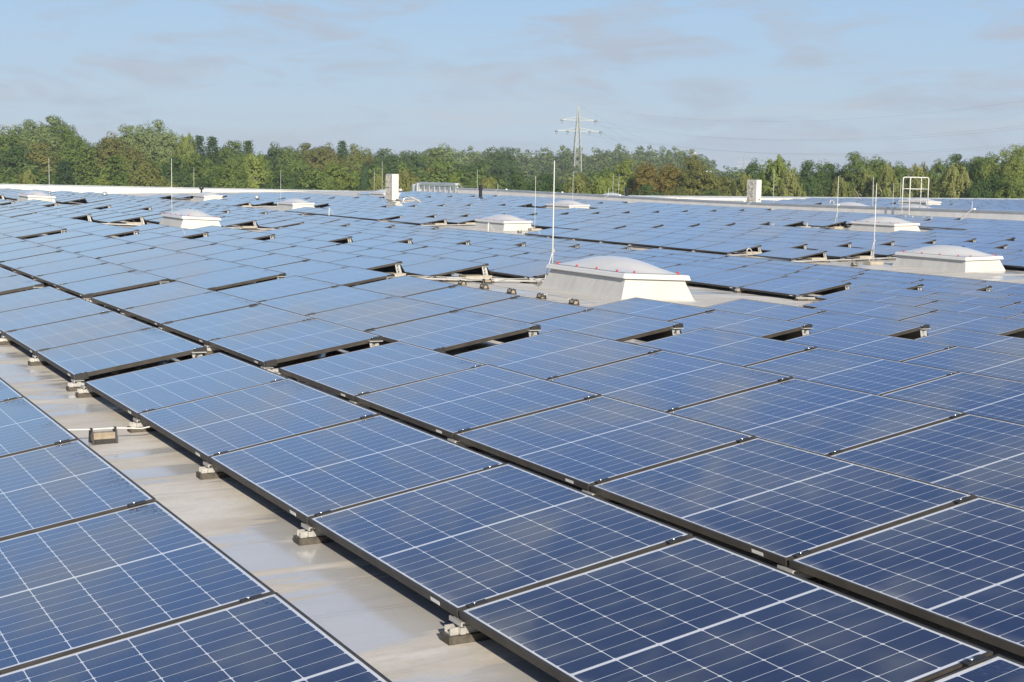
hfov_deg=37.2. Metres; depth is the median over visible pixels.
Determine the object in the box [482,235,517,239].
solar panel
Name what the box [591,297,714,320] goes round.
solar panel
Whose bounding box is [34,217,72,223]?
solar panel
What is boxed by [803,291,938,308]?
solar panel
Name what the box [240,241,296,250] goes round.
solar panel
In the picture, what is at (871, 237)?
solar panel
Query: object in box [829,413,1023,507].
solar panel
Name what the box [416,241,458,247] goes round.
solar panel
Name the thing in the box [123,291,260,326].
solar panel
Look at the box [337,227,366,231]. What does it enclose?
solar panel
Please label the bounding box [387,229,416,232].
solar panel
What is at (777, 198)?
parapet wall
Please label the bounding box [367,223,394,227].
solar panel
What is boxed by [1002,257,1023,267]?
solar panel
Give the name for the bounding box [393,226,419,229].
solar panel
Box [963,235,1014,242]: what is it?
solar panel
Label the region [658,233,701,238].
solar panel
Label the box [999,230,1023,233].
solar panel
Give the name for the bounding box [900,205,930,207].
skylight
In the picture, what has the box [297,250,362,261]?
solar panel
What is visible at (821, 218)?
solar panel
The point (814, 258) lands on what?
concrete slab
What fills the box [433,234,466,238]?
solar panel
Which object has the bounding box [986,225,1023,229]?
solar panel
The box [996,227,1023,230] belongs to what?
solar panel
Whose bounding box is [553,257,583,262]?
solar panel
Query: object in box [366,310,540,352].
solar panel
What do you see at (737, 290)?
mounting rail
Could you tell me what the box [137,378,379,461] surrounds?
solar panel
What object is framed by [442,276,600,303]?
lightning wire
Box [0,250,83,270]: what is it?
solar panel
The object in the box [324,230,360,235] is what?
solar panel
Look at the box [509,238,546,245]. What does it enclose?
solar panel
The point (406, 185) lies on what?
weeping tree
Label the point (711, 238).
solar panel
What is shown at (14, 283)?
solar panel
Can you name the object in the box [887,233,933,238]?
solar panel
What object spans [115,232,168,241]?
solar panel
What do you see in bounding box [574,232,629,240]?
solar panel
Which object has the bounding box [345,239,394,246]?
solar panel
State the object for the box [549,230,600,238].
solar panel
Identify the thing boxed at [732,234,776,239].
solar panel
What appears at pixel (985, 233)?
solar panel
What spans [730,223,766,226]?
solar panel
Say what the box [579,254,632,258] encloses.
solar panel
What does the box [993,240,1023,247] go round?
solar panel
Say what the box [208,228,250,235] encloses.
solar panel
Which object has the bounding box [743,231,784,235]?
solar panel
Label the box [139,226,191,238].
solar panel
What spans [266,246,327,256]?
solar panel
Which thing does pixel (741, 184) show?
weeping tree
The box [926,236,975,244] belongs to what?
solar panel
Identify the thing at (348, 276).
solar panel
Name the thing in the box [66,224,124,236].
solar panel
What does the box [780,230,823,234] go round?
solar panel
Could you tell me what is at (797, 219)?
solar panel
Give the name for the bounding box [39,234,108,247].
solar panel
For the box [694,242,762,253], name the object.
solar panel
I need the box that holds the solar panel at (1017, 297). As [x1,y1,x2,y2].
[998,294,1023,301]
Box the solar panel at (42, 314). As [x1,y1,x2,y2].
[0,297,112,334]
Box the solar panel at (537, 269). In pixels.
[490,260,560,277]
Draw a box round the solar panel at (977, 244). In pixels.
[951,242,1007,248]
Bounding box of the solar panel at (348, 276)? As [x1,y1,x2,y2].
[301,266,394,285]
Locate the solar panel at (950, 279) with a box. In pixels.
[915,275,985,283]
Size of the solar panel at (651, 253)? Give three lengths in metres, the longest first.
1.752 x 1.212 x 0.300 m
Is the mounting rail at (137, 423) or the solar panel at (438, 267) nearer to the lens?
the mounting rail at (137, 423)
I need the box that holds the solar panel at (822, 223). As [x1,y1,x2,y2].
[803,219,847,227]
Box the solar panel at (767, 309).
[704,299,826,320]
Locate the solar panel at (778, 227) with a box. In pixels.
[759,225,795,229]
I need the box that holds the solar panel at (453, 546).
[308,463,692,617]
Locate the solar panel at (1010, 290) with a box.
[994,287,1023,294]
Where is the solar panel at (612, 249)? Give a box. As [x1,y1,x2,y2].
[591,246,633,252]
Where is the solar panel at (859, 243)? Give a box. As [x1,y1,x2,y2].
[843,238,894,247]
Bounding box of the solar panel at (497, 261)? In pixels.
[472,255,536,270]
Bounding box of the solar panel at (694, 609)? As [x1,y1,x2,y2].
[459,536,992,681]
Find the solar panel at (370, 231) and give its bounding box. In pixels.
[357,229,389,233]
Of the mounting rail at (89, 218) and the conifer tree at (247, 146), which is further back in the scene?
the conifer tree at (247, 146)
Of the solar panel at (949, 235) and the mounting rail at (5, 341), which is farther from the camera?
the solar panel at (949, 235)
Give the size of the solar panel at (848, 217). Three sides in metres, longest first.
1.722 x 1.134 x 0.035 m
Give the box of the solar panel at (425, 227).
[411,225,437,229]
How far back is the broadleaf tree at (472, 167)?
230.11 m
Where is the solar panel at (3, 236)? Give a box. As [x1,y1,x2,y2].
[0,233,11,237]
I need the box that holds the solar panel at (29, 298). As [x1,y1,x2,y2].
[0,286,76,311]
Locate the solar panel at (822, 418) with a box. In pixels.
[668,378,965,455]
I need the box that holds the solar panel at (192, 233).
[163,229,208,238]
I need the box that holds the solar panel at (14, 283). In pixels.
[0,274,43,294]
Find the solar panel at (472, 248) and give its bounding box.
[444,244,490,251]
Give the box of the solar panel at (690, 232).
[672,230,711,234]
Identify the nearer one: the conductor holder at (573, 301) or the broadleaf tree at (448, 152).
the conductor holder at (573, 301)
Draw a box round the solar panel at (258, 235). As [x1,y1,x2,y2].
[230,231,274,239]
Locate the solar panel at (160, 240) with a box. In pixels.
[134,235,188,245]
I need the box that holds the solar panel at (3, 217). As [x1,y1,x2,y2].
[0,215,11,219]
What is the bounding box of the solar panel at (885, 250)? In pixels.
[864,245,916,256]
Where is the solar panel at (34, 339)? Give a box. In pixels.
[4,311,153,354]
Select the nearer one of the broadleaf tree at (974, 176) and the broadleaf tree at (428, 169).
the broadleaf tree at (974, 176)
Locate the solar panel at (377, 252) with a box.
[350,248,406,257]
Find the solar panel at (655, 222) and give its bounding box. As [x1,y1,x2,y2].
[639,220,670,223]
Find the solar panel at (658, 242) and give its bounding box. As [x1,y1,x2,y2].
[630,237,691,246]
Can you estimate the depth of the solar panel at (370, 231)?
44.92 m
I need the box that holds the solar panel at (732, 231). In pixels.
[712,229,751,233]
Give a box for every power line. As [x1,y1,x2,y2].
[565,120,1015,139]
[575,132,1013,153]
[594,132,1002,154]
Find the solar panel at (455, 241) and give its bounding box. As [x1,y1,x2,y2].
[413,237,469,244]
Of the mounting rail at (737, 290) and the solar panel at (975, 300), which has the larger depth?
the mounting rail at (737, 290)
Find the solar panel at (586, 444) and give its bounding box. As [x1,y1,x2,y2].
[454,395,755,490]
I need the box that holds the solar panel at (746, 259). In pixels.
[721,256,769,262]
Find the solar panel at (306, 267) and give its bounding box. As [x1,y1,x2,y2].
[265,260,348,276]
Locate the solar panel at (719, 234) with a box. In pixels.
[702,232,744,237]
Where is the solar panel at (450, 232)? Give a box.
[433,230,464,234]
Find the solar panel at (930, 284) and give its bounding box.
[913,279,991,291]
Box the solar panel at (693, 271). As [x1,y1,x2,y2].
[662,264,731,278]
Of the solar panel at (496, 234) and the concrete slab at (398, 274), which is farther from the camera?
the solar panel at (496, 234)
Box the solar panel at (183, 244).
[154,239,216,250]
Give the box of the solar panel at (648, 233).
[632,231,671,235]
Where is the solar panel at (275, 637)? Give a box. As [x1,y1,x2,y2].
[0,592,391,681]
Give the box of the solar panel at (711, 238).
[690,236,733,241]
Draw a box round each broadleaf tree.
[0,119,69,156]
[0,125,29,166]
[0,143,44,179]
[9,140,66,176]
[22,114,73,140]
[44,141,86,182]
[46,121,91,153]
[63,131,87,156]
[80,138,110,175]
[92,172,114,185]
[96,131,132,173]
[115,124,153,165]
[115,142,158,173]
[125,119,173,165]
[125,159,178,186]
[155,127,196,171]
[155,156,192,186]
[181,153,225,187]
[193,175,218,187]
[196,158,249,188]
[210,139,246,170]
[259,167,316,189]
[263,141,285,171]
[274,146,311,175]
[294,141,323,169]
[297,167,344,190]
[305,142,344,178]
[321,159,360,190]
[341,143,378,174]
[367,148,415,176]
[399,150,433,176]
[411,148,446,170]
[423,163,447,174]
[430,143,474,173]
[447,170,464,187]
[454,159,492,177]
[479,147,524,188]
[502,171,551,191]
[536,170,563,191]
[595,165,609,180]
[602,158,636,194]
[628,159,667,195]
[630,184,663,195]
[657,161,686,195]
[663,185,691,195]
[670,155,726,195]
[697,188,720,195]
[713,175,736,195]
[742,158,770,195]
[789,159,831,196]
[819,162,842,196]
[836,151,880,196]
[865,154,905,196]
[887,161,913,196]
[923,159,950,197]
[939,153,980,195]
[957,155,980,197]
[961,173,1006,197]
[969,151,999,187]
[977,144,1023,190]
[990,176,1023,197]
[1000,146,1023,197]
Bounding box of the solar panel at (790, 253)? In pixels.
[753,248,828,259]
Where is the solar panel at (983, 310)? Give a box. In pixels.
[916,300,1023,317]
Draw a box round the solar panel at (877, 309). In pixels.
[813,299,937,320]
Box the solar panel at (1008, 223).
[994,222,1023,225]
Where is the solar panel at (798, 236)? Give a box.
[774,233,815,238]
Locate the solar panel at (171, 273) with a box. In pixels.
[144,258,253,282]
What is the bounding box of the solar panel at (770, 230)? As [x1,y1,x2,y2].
[750,228,788,232]
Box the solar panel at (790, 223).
[768,220,803,226]
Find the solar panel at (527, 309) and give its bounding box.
[461,296,592,322]
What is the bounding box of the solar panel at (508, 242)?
[470,239,525,245]
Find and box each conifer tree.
[70,146,102,185]
[101,154,128,185]
[192,134,208,168]
[203,136,225,174]
[242,140,257,164]
[334,140,349,159]
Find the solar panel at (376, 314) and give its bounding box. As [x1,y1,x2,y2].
[306,296,460,330]
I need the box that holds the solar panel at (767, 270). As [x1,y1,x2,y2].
[735,266,799,274]
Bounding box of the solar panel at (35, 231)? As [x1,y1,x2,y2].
[4,226,66,238]
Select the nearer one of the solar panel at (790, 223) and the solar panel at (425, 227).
the solar panel at (425, 227)
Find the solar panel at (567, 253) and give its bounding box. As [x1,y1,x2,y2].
[540,250,592,257]
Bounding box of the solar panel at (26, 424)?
[0,397,78,456]
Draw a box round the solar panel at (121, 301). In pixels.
[91,281,212,311]
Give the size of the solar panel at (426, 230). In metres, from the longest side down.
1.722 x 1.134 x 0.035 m
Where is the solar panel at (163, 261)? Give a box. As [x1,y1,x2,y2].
[118,252,211,271]
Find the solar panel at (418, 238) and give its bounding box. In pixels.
[404,234,441,242]
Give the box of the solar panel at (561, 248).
[535,244,577,250]
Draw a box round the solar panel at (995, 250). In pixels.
[970,247,1021,253]
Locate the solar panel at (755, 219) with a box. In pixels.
[744,218,771,221]
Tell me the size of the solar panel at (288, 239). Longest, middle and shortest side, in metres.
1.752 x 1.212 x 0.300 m
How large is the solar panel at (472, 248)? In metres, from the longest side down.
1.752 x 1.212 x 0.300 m
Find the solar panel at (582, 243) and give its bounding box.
[562,240,595,246]
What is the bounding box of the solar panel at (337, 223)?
[322,222,349,225]
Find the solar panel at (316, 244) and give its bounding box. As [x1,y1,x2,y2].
[291,240,341,248]
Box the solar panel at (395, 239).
[371,236,412,243]
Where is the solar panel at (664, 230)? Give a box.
[644,228,681,232]
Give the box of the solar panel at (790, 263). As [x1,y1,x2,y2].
[761,260,818,266]
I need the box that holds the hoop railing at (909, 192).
[901,177,928,214]
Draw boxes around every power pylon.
[555,105,601,172]
[735,158,747,169]
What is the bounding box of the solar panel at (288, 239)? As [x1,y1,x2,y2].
[265,236,313,243]
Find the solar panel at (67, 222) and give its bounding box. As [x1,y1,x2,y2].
[48,219,88,226]
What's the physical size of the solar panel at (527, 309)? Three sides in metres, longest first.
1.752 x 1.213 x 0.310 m
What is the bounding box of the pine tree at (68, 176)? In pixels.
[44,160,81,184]
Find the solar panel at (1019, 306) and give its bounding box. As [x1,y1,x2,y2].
[1001,302,1023,309]
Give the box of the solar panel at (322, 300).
[259,285,393,314]
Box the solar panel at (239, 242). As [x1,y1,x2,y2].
[216,237,266,246]
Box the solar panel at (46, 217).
[23,215,61,221]
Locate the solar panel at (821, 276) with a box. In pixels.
[787,271,857,281]
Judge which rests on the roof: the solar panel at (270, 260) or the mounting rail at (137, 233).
the mounting rail at (137, 233)
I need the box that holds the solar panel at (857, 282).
[842,278,923,290]
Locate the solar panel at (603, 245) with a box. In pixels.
[579,243,630,248]
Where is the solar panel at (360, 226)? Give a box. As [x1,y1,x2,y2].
[345,224,374,228]
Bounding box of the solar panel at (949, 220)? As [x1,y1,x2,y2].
[928,219,966,221]
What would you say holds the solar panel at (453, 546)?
on the roof
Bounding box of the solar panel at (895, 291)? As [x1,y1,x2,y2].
[815,285,938,299]
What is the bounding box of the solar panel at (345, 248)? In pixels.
[317,244,370,252]
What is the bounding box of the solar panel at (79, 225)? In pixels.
[60,221,102,229]
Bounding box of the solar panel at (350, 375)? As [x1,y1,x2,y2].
[278,341,485,400]
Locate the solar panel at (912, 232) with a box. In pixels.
[890,230,935,234]
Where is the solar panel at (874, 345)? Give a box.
[784,327,954,360]
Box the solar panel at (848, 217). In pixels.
[838,216,867,219]
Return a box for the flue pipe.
[478,185,482,196]
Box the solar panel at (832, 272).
[798,268,863,276]
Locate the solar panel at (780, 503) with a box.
[590,437,975,565]
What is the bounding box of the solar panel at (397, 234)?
[378,232,415,236]
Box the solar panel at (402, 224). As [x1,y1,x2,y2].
[392,223,416,226]
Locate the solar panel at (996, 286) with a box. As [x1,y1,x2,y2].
[977,281,1023,291]
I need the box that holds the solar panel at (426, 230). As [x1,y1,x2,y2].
[415,228,442,231]
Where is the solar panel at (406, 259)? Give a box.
[383,253,442,266]
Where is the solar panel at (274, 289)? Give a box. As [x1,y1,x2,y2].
[218,275,339,301]
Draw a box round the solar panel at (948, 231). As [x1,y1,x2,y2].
[925,229,971,233]
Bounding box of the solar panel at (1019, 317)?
[1007,313,1023,320]
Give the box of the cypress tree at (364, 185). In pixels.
[358,162,370,190]
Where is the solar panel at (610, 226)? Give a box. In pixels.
[576,224,625,229]
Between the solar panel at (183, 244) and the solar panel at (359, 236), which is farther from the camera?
the solar panel at (359, 236)
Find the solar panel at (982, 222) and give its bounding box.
[962,220,997,223]
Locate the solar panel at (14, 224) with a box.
[0,220,37,228]
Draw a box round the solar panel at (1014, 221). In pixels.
[991,220,1023,222]
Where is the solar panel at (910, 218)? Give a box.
[899,217,930,220]
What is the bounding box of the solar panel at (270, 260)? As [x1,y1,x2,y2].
[234,253,309,268]
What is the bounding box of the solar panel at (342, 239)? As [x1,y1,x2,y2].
[306,233,352,243]
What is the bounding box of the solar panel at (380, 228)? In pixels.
[364,226,394,230]
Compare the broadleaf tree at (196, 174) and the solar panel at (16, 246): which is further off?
the broadleaf tree at (196, 174)
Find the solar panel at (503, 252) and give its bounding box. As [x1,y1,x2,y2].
[477,248,529,255]
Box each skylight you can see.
[16,190,55,201]
[159,209,220,228]
[192,192,222,200]
[276,198,314,209]
[369,189,400,195]
[473,214,532,230]
[539,256,696,301]
[546,200,589,208]
[602,193,623,195]
[834,202,867,205]
[849,216,919,231]
[892,245,1005,272]
[898,198,941,204]
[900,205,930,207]
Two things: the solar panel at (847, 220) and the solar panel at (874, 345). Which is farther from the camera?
the solar panel at (847, 220)
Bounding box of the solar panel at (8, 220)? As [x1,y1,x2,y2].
[0,218,22,223]
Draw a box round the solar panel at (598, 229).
[579,227,613,231]
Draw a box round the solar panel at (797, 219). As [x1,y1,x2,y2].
[785,218,816,221]
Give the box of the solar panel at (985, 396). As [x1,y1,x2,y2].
[882,371,1023,423]
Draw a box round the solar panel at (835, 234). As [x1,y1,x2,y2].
[815,232,858,237]
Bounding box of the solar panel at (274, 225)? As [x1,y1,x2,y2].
[258,220,303,228]
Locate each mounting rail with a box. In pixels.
[0,327,176,344]
[6,283,358,293]
[13,271,453,275]
[28,344,223,365]
[32,213,144,225]
[33,264,497,284]
[33,276,387,301]
[60,230,273,238]
[66,328,930,390]
[75,371,296,397]
[120,312,136,319]
[127,400,374,432]
[196,438,477,479]
[223,221,435,229]
[242,202,277,207]
[293,490,617,545]
[347,238,631,248]
[419,275,543,283]
[421,220,474,225]
[440,565,820,644]
[729,240,974,255]
[734,288,815,293]
[771,223,843,227]
[793,246,1005,261]
[794,285,992,300]
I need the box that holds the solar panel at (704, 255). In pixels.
[682,252,728,257]
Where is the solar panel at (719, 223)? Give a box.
[699,221,734,225]
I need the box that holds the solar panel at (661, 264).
[636,259,679,267]
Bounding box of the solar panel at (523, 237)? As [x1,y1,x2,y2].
[505,235,538,238]
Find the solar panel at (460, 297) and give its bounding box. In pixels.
[404,285,519,308]
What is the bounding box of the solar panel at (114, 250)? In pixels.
[76,242,155,257]
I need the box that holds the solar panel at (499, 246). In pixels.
[475,243,519,248]
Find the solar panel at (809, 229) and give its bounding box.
[787,227,827,231]
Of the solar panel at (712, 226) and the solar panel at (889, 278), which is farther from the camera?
the solar panel at (712, 226)
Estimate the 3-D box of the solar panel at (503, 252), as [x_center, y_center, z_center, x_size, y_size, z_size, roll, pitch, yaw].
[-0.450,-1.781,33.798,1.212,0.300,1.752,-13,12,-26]
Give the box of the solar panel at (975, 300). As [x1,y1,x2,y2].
[920,292,1020,306]
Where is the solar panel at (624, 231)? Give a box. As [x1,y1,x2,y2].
[604,229,641,233]
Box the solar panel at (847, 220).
[831,218,861,225]
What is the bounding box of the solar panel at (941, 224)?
[918,221,965,228]
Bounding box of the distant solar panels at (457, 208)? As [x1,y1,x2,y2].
[0,188,930,227]
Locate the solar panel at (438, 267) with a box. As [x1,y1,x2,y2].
[402,258,493,278]
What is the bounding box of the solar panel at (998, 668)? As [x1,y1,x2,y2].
[928,654,1023,681]
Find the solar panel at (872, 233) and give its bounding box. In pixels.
[853,231,897,235]
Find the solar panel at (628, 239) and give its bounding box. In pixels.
[601,234,657,243]
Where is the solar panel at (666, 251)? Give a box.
[643,248,686,253]
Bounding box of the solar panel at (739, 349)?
[637,327,816,366]
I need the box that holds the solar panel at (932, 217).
[926,216,960,219]
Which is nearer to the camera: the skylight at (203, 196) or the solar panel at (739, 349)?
the solar panel at (739, 349)
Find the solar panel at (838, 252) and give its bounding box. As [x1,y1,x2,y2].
[818,246,875,257]
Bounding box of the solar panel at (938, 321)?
[900,310,1023,337]
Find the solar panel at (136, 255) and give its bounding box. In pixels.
[96,247,180,263]
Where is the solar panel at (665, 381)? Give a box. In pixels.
[548,350,792,411]
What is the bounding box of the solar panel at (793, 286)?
[739,276,850,296]
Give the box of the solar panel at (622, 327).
[532,309,682,341]
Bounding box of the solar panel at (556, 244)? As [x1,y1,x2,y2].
[526,241,579,247]
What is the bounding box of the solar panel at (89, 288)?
[58,270,169,297]
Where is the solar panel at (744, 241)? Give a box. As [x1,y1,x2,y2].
[720,238,767,244]
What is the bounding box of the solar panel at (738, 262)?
[705,258,758,265]
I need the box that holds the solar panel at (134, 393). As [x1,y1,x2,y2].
[84,352,286,417]
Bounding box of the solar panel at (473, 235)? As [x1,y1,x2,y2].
[459,233,491,236]
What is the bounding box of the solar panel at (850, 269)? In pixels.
[810,265,869,271]
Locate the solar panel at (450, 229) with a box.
[436,228,462,231]
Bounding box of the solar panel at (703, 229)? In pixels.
[683,227,720,231]
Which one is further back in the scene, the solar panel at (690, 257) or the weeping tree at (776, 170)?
the weeping tree at (776, 170)
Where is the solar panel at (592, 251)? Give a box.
[568,248,613,254]
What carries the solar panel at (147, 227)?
on the roof
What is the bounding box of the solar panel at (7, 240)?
[0,237,26,244]
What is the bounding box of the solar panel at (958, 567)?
[789,496,1023,656]
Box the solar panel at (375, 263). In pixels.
[328,255,404,272]
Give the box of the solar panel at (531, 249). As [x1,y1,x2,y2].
[507,246,550,253]
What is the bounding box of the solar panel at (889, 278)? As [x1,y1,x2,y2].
[852,273,924,282]
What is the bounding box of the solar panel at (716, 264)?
[687,261,746,268]
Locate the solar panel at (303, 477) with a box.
[208,414,505,523]
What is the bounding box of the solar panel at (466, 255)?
[436,250,496,260]
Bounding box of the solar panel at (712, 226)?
[693,224,728,228]
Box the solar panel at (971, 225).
[946,223,1001,229]
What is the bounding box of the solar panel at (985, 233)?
[963,231,1009,235]
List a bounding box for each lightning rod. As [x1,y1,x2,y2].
[171,158,171,193]
[528,177,541,230]
[537,161,554,285]
[830,176,842,228]
[863,183,883,264]
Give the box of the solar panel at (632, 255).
[604,252,654,258]
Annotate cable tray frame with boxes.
[412,182,461,192]
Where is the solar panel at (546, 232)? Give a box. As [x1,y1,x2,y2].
[525,228,574,235]
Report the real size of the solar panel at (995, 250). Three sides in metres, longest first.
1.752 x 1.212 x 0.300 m
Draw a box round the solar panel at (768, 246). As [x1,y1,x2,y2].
[755,241,807,251]
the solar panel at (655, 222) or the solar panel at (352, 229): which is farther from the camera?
the solar panel at (655, 222)
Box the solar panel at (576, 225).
[554,222,598,229]
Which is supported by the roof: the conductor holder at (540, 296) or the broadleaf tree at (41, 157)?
the conductor holder at (540, 296)
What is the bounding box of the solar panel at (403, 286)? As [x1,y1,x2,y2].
[352,275,457,296]
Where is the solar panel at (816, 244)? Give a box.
[801,240,851,249]
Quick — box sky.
[0,0,1023,175]
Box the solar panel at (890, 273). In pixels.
[860,270,922,277]
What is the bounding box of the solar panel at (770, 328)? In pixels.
[670,310,812,340]
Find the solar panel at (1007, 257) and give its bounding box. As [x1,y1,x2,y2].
[984,252,1023,262]
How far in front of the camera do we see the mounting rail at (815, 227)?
59.25 m
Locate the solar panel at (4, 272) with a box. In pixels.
[0,267,25,290]
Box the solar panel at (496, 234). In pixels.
[483,232,513,236]
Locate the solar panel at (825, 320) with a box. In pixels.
[789,311,929,338]
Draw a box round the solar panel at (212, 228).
[193,225,229,231]
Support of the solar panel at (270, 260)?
on the mounting rail at (430, 278)
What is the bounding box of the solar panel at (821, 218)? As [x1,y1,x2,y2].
[802,217,835,219]
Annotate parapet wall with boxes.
[0,184,342,192]
[624,195,1023,200]
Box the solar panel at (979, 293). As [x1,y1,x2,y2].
[925,287,1012,298]
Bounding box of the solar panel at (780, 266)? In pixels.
[749,263,809,270]
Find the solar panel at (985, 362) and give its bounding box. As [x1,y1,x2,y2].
[901,346,1023,381]
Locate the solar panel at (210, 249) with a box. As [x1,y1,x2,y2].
[179,243,242,255]
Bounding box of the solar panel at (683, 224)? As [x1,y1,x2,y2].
[662,222,699,226]
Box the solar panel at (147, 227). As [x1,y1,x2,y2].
[124,223,166,234]
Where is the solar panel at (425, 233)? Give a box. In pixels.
[409,231,442,235]
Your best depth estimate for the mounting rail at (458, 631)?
6.03 m
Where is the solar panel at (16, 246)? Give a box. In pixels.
[0,241,41,252]
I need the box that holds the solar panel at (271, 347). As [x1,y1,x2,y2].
[207,318,382,366]
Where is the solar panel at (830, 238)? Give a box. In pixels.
[807,236,855,241]
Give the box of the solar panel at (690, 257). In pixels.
[662,254,713,260]
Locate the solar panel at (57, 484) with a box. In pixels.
[0,439,155,539]
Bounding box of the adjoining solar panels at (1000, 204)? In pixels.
[745,198,1023,210]
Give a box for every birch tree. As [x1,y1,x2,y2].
[16,168,36,183]
[366,172,385,190]
[477,175,497,188]
[820,175,855,196]
[847,169,878,196]
[869,163,905,197]
[899,161,933,197]
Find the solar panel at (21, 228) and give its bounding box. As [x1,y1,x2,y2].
[0,223,54,234]
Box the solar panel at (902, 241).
[886,237,935,246]
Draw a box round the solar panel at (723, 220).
[710,219,741,222]
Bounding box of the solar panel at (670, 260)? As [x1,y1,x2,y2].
[642,256,697,263]
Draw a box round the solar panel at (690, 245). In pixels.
[661,240,724,249]
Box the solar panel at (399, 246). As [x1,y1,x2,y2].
[370,242,426,251]
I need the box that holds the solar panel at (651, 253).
[625,250,671,256]
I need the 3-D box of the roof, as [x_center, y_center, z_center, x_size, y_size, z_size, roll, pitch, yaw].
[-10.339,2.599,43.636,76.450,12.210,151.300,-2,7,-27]
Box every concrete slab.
[124,222,142,223]
[240,226,257,227]
[386,272,405,276]
[459,274,491,278]
[741,251,761,253]
[805,257,826,259]
[853,255,872,257]
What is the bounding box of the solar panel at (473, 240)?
[457,236,494,243]
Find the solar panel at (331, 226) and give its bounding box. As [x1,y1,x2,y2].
[301,225,344,229]
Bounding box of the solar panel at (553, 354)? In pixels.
[454,329,661,379]
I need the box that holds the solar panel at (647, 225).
[626,223,662,227]
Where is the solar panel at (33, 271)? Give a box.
[15,256,108,278]
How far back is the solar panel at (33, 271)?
23.77 m
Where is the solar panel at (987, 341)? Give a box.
[915,328,1023,355]
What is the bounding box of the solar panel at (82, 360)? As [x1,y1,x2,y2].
[35,327,206,379]
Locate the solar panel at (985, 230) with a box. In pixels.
[962,228,1007,232]
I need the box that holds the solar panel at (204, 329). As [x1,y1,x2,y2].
[161,304,313,344]
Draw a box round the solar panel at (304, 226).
[277,223,325,229]
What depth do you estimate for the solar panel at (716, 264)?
32.32 m
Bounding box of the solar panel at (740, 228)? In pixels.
[720,226,758,230]
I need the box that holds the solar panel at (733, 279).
[685,269,786,288]
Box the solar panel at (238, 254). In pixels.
[204,248,274,261]
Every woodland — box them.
[0,137,1000,192]
[261,143,746,188]
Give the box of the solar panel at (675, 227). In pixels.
[656,225,691,229]
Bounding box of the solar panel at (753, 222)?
[733,220,769,224]
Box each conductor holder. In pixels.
[88,426,117,444]
[458,280,466,284]
[480,284,488,288]
[482,278,491,283]
[507,288,516,293]
[536,293,546,298]
[568,298,578,304]
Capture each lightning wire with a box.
[68,426,150,430]
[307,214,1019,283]
[407,275,544,278]
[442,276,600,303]
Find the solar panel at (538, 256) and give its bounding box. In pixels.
[512,253,565,260]
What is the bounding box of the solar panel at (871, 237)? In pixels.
[847,235,894,239]
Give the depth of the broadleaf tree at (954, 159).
187.45 m
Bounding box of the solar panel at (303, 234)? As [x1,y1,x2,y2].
[274,230,327,237]
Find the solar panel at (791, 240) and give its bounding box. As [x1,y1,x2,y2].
[765,237,810,242]
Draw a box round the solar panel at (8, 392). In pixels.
[0,378,23,401]
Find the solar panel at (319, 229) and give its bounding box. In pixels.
[305,227,336,232]
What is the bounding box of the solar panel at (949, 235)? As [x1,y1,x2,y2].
[928,233,971,237]
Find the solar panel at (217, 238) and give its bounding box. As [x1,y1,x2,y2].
[195,234,242,242]
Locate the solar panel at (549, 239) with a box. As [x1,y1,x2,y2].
[533,237,566,241]
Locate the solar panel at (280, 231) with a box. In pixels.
[263,228,303,235]
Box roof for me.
[0,188,1023,681]
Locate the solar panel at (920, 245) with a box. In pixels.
[907,243,964,247]
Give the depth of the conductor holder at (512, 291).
23.62 m
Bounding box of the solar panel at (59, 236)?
[24,230,90,242]
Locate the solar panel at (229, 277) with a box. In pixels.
[173,265,285,290]
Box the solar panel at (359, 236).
[346,233,385,241]
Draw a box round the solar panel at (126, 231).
[88,227,138,236]
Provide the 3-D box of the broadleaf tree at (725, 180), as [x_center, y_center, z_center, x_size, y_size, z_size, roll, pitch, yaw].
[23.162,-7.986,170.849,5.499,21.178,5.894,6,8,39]
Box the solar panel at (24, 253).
[0,245,62,261]
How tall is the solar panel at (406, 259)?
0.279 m
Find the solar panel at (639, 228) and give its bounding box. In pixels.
[618,226,653,230]
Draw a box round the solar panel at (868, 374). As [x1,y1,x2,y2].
[745,347,957,394]
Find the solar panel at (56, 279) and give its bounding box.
[35,262,135,286]
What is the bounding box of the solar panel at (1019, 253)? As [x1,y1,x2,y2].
[1010,250,1023,255]
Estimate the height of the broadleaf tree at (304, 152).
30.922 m
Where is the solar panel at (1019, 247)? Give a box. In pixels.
[1006,245,1023,249]
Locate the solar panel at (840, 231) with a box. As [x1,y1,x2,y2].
[819,229,861,233]
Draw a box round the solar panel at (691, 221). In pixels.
[674,220,706,222]
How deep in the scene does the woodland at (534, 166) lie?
524.56 m
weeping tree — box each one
[171,133,202,171]
[239,149,272,188]
[396,167,419,191]
[557,171,593,193]
[583,176,613,194]
[726,171,752,195]
[758,154,806,196]
[774,169,807,196]
[924,161,972,197]
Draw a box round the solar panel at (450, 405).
[354,364,600,438]
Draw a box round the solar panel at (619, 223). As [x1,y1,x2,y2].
[603,221,634,224]
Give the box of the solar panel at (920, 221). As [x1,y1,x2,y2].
[906,220,933,224]
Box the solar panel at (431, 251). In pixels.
[402,246,460,255]
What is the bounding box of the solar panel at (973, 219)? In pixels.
[960,218,996,220]
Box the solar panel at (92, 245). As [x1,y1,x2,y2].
[58,238,131,252]
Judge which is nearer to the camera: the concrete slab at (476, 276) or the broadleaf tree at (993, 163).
the concrete slab at (476, 276)
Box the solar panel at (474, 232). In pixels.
[458,230,487,233]
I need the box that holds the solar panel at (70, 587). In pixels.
[0,500,274,672]
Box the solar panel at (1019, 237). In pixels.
[1002,234,1023,241]

